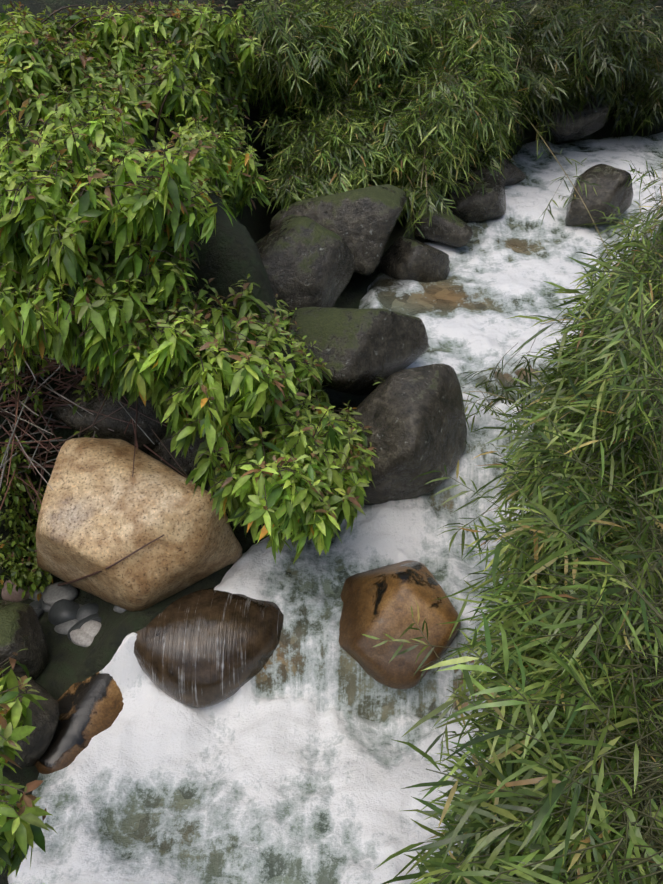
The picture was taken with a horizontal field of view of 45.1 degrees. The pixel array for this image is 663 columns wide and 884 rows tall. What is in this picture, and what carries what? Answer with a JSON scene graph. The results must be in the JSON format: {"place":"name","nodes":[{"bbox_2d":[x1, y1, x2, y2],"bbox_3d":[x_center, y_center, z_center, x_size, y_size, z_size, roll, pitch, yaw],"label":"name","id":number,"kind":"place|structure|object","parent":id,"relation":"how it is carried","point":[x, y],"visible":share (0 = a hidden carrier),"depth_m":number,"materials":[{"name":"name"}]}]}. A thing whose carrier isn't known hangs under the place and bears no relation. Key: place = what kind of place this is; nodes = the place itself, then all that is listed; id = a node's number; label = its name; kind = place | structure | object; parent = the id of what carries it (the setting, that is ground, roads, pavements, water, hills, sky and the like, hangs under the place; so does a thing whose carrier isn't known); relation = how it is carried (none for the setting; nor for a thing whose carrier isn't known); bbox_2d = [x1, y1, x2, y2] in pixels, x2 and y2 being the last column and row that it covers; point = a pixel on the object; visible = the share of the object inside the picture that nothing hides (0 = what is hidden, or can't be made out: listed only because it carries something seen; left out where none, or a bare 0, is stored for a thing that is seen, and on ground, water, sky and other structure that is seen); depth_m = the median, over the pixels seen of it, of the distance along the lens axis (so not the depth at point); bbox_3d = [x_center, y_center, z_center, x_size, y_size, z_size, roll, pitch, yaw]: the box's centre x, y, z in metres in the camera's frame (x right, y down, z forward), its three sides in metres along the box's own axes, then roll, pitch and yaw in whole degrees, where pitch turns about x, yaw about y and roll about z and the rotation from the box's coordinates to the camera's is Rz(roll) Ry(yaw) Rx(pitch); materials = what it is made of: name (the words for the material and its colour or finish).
{"place":"outdoors","nodes":[
{"label":"outdoors","id":0,"kind":"place"},
{"bbox_2d":[0,290,191,600],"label":"dry twigs","id":1,"kind":"object","parent":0,"point":[20,574],"depth_m":5.06,"materials":[{"name":"brown wood"}]},
{"bbox_2d":[0,0,662,883],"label":"ground","id":2,"kind":"structure","parent":0,"point":[228,254],"depth_m":5.09,"materials":[{"name":"soil"}]},
{"bbox_2d":[1,580,32,601],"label":"pebble","id":3,"kind":"object","parent":2,"relation":"on","point":[15,596],"visible":0.29,"depth_m":5.13,"materials":[{"name":"brown stone"}]},
{"bbox_2d":[0,600,48,680],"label":"dark rock","id":4,"kind":"object","parent":2,"relation":"on","point":[20,627],"visible":0.73,"depth_m":4.52,"materials":[{"name":"grey stone"}]},
{"bbox_2d":[0,673,58,767],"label":"dark rock","id":5,"kind":"object","parent":2,"relation":"on","point":[44,723],"visible":0.42,"depth_m":4.26,"materials":[{"name":"stone"}]},
{"bbox_2d":[29,600,41,608],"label":"pebble","id":6,"kind":"object","parent":2,"relation":"on","point":[36,604],"visible":0.38,"depth_m":5.09,"materials":[{"name":"grey stone"}]},
{"bbox_2d":[29,582,42,600],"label":"pebble","id":7,"kind":"object","parent":2,"relation":"on","point":[34,595],"visible":0.12,"depth_m":5.16,"materials":[{"name":"grey stone"}]},
{"bbox_2d":[33,608,43,618],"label":"pebble","id":8,"kind":"object","parent":2,"relation":"on","point":[39,611],"visible":0.19,"depth_m":5.02,"materials":[{"name":"grey stone"}]},
{"bbox_2d":[41,598,50,611],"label":"pebble","id":9,"kind":"object","parent":2,"relation":"on","point":[45,607],"visible":0.19,"depth_m":5.08,"materials":[{"name":"grey stone"}]},
{"bbox_2d":[42,581,77,605],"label":"pebble","id":10,"kind":"object","parent":2,"relation":"on","point":[52,593],"visible":0.69,"depth_m":5.13,"materials":[{"name":"grey stone"}]},
{"bbox_2d":[48,599,79,625],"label":"pebble","id":11,"kind":"object","parent":2,"relation":"on","point":[62,611],"visible":0.65,"depth_m":4.99,"materials":[{"name":"grey stone"}]},
{"bbox_2d":[54,619,77,634],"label":"pebble","id":12,"kind":"object","parent":2,"relation":"on","point":[63,628],"visible":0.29,"depth_m":4.93,"materials":[{"name":"grey stone"}]},
{"bbox_2d":[35,672,123,773],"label":"brown rock","id":13,"kind":"object","parent":2,"relation":"on","point":[90,707],"visible":0.27,"depth_m":4.47,"materials":[{"name":"brown stone"}]},
{"bbox_2d":[70,629,93,646],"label":"pebble","id":14,"kind":"object","parent":2,"relation":"on","point":[80,637],"visible":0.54,"depth_m":4.83,"materials":[{"name":"grey stone"}]},
{"bbox_2d":[67,613,98,641],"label":"pebble","id":15,"kind":"object","parent":2,"relation":"on","point":[78,624],"visible":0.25,"depth_m":4.93,"materials":[{"name":"grey stone"}]},
{"bbox_2d":[76,603,98,620],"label":"pebble","id":16,"kind":"object","parent":2,"relation":"on","point":[85,610],"visible":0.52,"depth_m":5.00,"materials":[{"name":"grey stone"}]},
{"bbox_2d":[80,620,100,636],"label":"pebble","id":17,"kind":"object","parent":2,"relation":"on","point":[91,628],"visible":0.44,"depth_m":4.87,"materials":[{"name":"grey stone"}]},
{"bbox_2d":[89,617,101,622],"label":"pebble","id":18,"kind":"object","parent":2,"relation":"on","point":[98,619],"visible":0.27,"depth_m":4.93,"materials":[{"name":"grey stone"}]},
{"bbox_2d":[49,372,171,453],"bbox_3d":[-1.453,-0.238,5.368,0.846,0.636,0.634,1,33,1],"label":"bank rock","id":19,"kind":"object","parent":2,"relation":"on","point":[76,421],"visible":0.4,"depth_m":5.12,"materials":[{"name":"grey stone"}]},
{"bbox_2d":[113,605,125,612],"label":"pebble","id":20,"kind":"object","parent":2,"relation":"on","point":[117,609],"visible":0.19,"depth_m":4.78,"materials":[{"name":"grey stone"}]},
{"bbox_2d":[36,437,241,611],"bbox_3d":[-1.220,0.452,4.809,1.172,0.868,0.964,24,40,32],"label":"boulder","id":21,"kind":"object","parent":2,"relation":"on","point":[101,508],"visible":0.94,"depth_m":4.50,"materials":[{"name":"beige stone"}]},
{"bbox_2d":[148,426,211,486],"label":"bank rock","id":22,"kind":"object","parent":2,"relation":"on","point":[186,464],"visible":0.08,"depth_m":5.17,"materials":[{"name":"black stone"}]},
{"bbox_2d":[0,0,378,875],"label":"bank shrub","id":23,"kind":"object","parent":2,"relation":"on","point":[162,216],"depth_m":4.13,"materials":[{"name":"green plant"}]},
{"bbox_2d":[134,587,283,707],"bbox_3d":[-0.744,1.187,4.728,0.998,0.502,0.705,1,33,1],"label":"rock","id":24,"kind":"object","parent":2,"relation":"on","point":[205,648],"visible":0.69,"depth_m":4.53,"materials":[{"name":"stone"}]},
{"bbox_2d":[256,215,354,320],"bbox_3d":[-0.252,-1.377,6.667,0.894,1.080,1.099,1,33,1],"label":"moss boulder","id":25,"kind":"object","parent":2,"relation":"on","point":[307,262],"visible":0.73,"depth_m":6.20,"materials":[{"name":"grey stone"}]},
{"bbox_2d":[269,184,406,274],"bbox_3d":[0.061,-2.014,7.457,1.260,0.826,1.059,1,33,1],"label":"moss boulder","id":26,"kind":"object","parent":2,"relation":"on","point":[361,222],"visible":0.69,"depth_m":7.00,"materials":[{"name":"grey stone"}]},
{"bbox_2d":[287,307,428,395],"bbox_3d":[0.206,-0.629,5.869,1.038,0.848,0.914,1,33,1],"label":"dark boulder","id":27,"kind":"object","parent":2,"relation":"on","point":[360,351],"visible":0.79,"depth_m":5.58,"materials":[{"name":"grey stone"}]},
{"bbox_2d":[339,560,460,688],"bbox_3d":[0.364,1.041,4.758,0.709,0.623,0.831,-20,38,-28],"label":"stream rock","id":28,"kind":"object","parent":2,"relation":"on","point":[378,602],"visible":0.81,"depth_m":4.51,"materials":[{"name":"brown stone"}]},
{"bbox_2d":[347,364,466,504],"bbox_3d":[0.384,-0.065,5.372,0.861,0.842,0.905,22,39,30],"label":"dark boulder","id":29,"kind":"object","parent":2,"relation":"on","point":[414,418],"visible":0.85,"depth_m":5.14,"materials":[{"name":"grey stone"}]},
{"bbox_2d":[378,236,449,282],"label":"rock","id":30,"kind":"object","parent":2,"relation":"on","point":[404,258],"visible":0.79,"depth_m":7.43,"materials":[{"name":"grey stone"}]},
{"bbox_2d":[413,201,472,246],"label":"rock","id":31,"kind":"object","parent":2,"relation":"on","point":[445,229],"visible":0.71,"depth_m":7.90,"materials":[{"name":"grey stone"}]},
{"bbox_2d":[242,0,662,766],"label":"bamboo","id":32,"kind":"object","parent":2,"relation":"on","point":[480,64],"depth_m":7.94,"materials":[{"name":"green plant"}]},
{"bbox_2d":[441,165,505,222],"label":"rock","id":33,"kind":"object","parent":2,"relation":"on","point":[478,205],"visible":0.62,"depth_m":8.34,"materials":[{"name":"grey stone"}]},
{"bbox_2d":[474,152,525,185],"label":"rock","id":34,"kind":"object","parent":2,"relation":"on","point":[515,174],"visible":0.42,"depth_m":8.98,"materials":[{"name":"grey stone"}]},
{"bbox_2d":[374,179,662,883],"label":"bamboo","id":35,"kind":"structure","parent":2,"relation":"on","point":[536,833],"depth_m":2.43,"materials":[{"name":"green plant"}]},
{"bbox_2d":[538,88,608,141],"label":"bank rock","id":36,"kind":"object","parent":2,"relation":"on","point":[588,122],"visible":0.44,"depth_m":9.74,"materials":[{"name":"grey stone"}]},
{"bbox_2d":[565,164,632,225],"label":"rock","id":37,"kind":"object","parent":2,"relation":"on","point":[611,181],"visible":0.85,"depth_m":8.15,"materials":[{"name":"grey stone"}]},
{"bbox_2d":[8,132,662,883],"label":"water stream","id":38,"kind":"structure","parent":0,"point":[292,762],"depth_m":4.60,"materials":[{"name":"white liquid"}]}
]}

